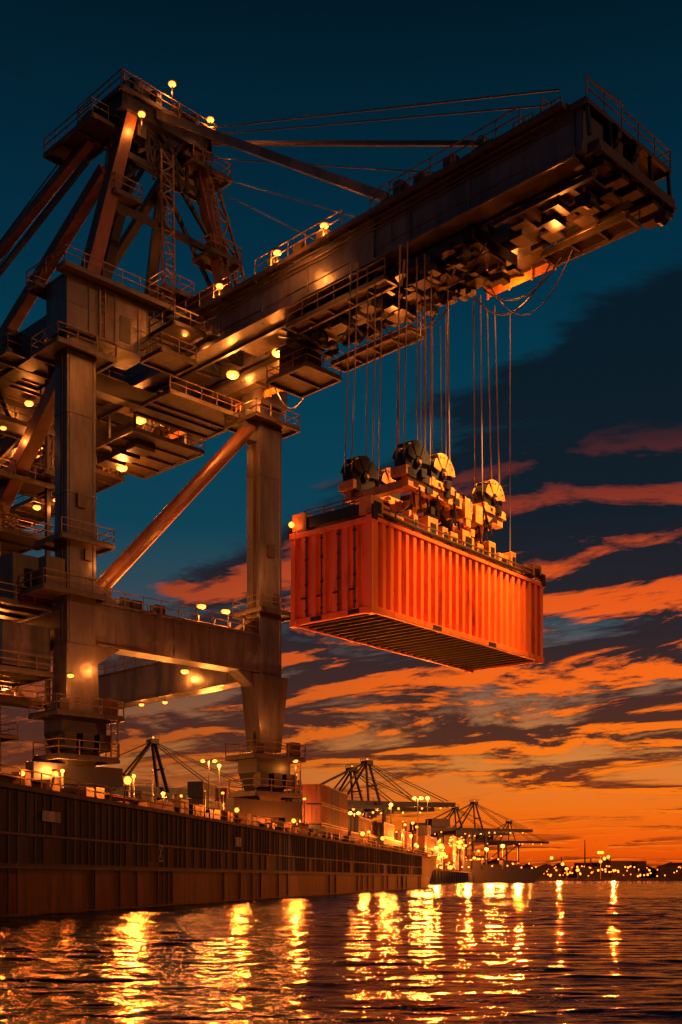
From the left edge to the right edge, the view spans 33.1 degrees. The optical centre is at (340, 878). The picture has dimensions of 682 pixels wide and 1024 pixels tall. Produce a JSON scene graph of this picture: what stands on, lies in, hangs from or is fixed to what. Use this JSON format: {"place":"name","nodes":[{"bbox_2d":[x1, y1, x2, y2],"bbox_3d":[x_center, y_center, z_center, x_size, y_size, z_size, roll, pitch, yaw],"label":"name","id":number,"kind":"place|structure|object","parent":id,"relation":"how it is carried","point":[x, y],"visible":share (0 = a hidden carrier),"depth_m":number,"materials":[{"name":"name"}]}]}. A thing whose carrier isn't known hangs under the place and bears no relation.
{"place":"outdoors","nodes":[
{"label":"outdoors","id":0,"kind":"place"},
{"bbox_2d":[0,881,681,1023],"bbox_3d":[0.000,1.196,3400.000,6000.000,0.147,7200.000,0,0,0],"label":"sea water","id":1,"kind":"structure","parent":0,"point":[572,952],"depth_m":17.07,"materials":[{"name":"black liquid"}]},
{"bbox_2d":[0,764,437,916],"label":"quay wall","id":2,"kind":"structure","parent":1,"relation":"on","point":[71,849],"depth_m":48.86,"materials":[{"name":"paint"}]},
{"bbox_2d":[442,834,548,882],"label":"moored ship","id":3,"kind":"object","parent":1,"relation":"on","point":[505,871],"visible":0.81,"depth_m":328.34,"materials":[{"name":"brown metal"}]},
{"bbox_2d":[0,0,681,870],"label":"sky","id":4,"kind":"structure","parent":0,"point":[582,743],"materials":[{"name":"blue"}]},
{"bbox_2d":[429,869,472,884],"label":"quay","id":5,"kind":"structure","parent":0,"point":[435,883],"depth_m":253.62,"materials":[{"name":"concrete"}]},
{"bbox_2d":[126,791,156,802],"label":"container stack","id":6,"kind":"object","parent":5,"relation":"on","point":[144,797],"visible":0.03,"depth_m":160.56,"materials":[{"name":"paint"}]},
{"bbox_2d":[64,734,243,801],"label":"container crane","id":7,"kind":"object","parent":5,"relation":"on","point":[154,744],"visible":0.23,"depth_m":251.53,"materials":[{"name":"metal"}]},
{"bbox_2d":[187,781,236,816],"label":"container stack","id":8,"kind":"object","parent":5,"relation":"on","point":[195,790],"visible":0.11,"depth_m":176.53,"materials":[{"name":"paint"}]},
{"bbox_2d":[260,800,308,827],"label":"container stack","id":9,"kind":"object","parent":5,"relation":"on","point":[277,819],"visible":0.04,"depth_m":127.89,"materials":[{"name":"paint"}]},
{"bbox_2d":[27,755,603,878],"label":"harbour floodlights","id":10,"kind":"object","parent":5,"relation":"on","point":[443,855],"visible":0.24,"depth_m":239.93,"materials":[{"name":"yellow glowing warm light"}]},
{"bbox_2d":[302,784,347,837],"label":"container stack","id":11,"kind":"object","parent":5,"relation":"on","point":[326,807],"visible":0.63,"depth_m":150.62,"materials":[{"name":"paint"}]},
{"bbox_2d":[0,67,676,825],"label":"container crane","id":12,"kind":"object","parent":5,"relation":"on","point":[106,381],"visible":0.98,"depth_m":91.36,"materials":[{"name":"paint"}]},
{"bbox_2d":[288,241,545,586],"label":"container spreader","id":13,"kind":"object","parent":12,"relation":"hanging from","point":[418,471],"visible":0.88,"depth_m":78.92,"materials":[{"name":"paint"}]},
{"bbox_2d":[289,513,543,672],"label":"shipping container","id":14,"kind":"object","parent":13,"relation":"hanging from","point":[370,581],"visible":1,"depth_m":76.54,"materials":[{"name":"metal"}]},
{"bbox_2d":[348,816,377,843],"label":"container stack","id":15,"kind":"object","parent":5,"relation":"on","point":[357,825],"visible":0.36,"depth_m":178.97,"materials":[{"name":"paint"}]},
{"bbox_2d":[288,756,455,822],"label":"container crane","id":16,"kind":"object","parent":5,"relation":"on","point":[368,805],"visible":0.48,"depth_m":260.11,"materials":[{"name":"metal"}]},
{"bbox_2d":[378,822,403,846],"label":"container stack","id":17,"kind":"object","parent":5,"relation":"on","point":[386,831],"visible":0.34,"depth_m":198.90,"materials":[{"name":"paint"}]},
{"bbox_2d":[392,830,415,849],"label":"container stack","id":18,"kind":"object","parent":5,"relation":"on","point":[399,835],"visible":0.23,"depth_m":229.00,"materials":[{"name":"paint"}]},
{"bbox_2d":[414,825,436,869],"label":"container stack","id":19,"kind":"object","parent":5,"relation":"on","point":[422,838],"visible":0.51,"depth_m":262.23,"materials":[{"name":"paint"}]},
{"bbox_2d":[436,842,443,869],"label":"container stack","id":20,"kind":"object","parent":5,"relation":"on","point":[439,851],"visible":0.23,"depth_m":307.75,"materials":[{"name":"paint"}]},
{"bbox_2d":[429,870,472,882],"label":"quay fenders","id":21,"kind":"structure","parent":5,"relation":"attached to","point":[451,877],"depth_m":255.03,"materials":[{"name":"rubber"}]},
{"bbox_2d":[444,835,461,870],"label":"container stack","id":22,"kind":"object","parent":5,"relation":"on","point":[447,846],"visible":0.4,"depth_m":324.86,"materials":[{"name":"paint"}]},
{"bbox_2d":[467,852,477,859],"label":"container stack","id":23,"kind":"object","parent":5,"relation":"on","point":[473,853],"visible":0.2,"depth_m":415.97,"materials":[{"name":"paint"}]},
{"bbox_2d":[425,799,532,864],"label":"container crane","id":24,"kind":"object","parent":5,"relation":"on","point":[443,825],"visible":0.73,"depth_m":419.24,"materials":[{"name":"metal"}]},
{"bbox_2d":[474,819,548,864],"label":"container crane","id":25,"kind":"object","parent":5,"relation":"on","point":[491,840],"visible":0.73,"depth_m":469.18,"materials":[{"name":"metal"}]},
{"bbox_2d":[408,804,510,859],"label":"container crane","id":26,"kind":"object","parent":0,"point":[438,834],"visible":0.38,"depth_m":449.87,"materials":[{"name":"metal"}]},
{"bbox_2d":[483,840,681,880],"bbox_3d":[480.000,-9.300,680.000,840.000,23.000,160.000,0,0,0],"label":"distant shore","id":27,"kind":"structure","parent":0,"point":[628,871],"depth_m":611.03,"materials":[{"name":"brown"}]}
]}

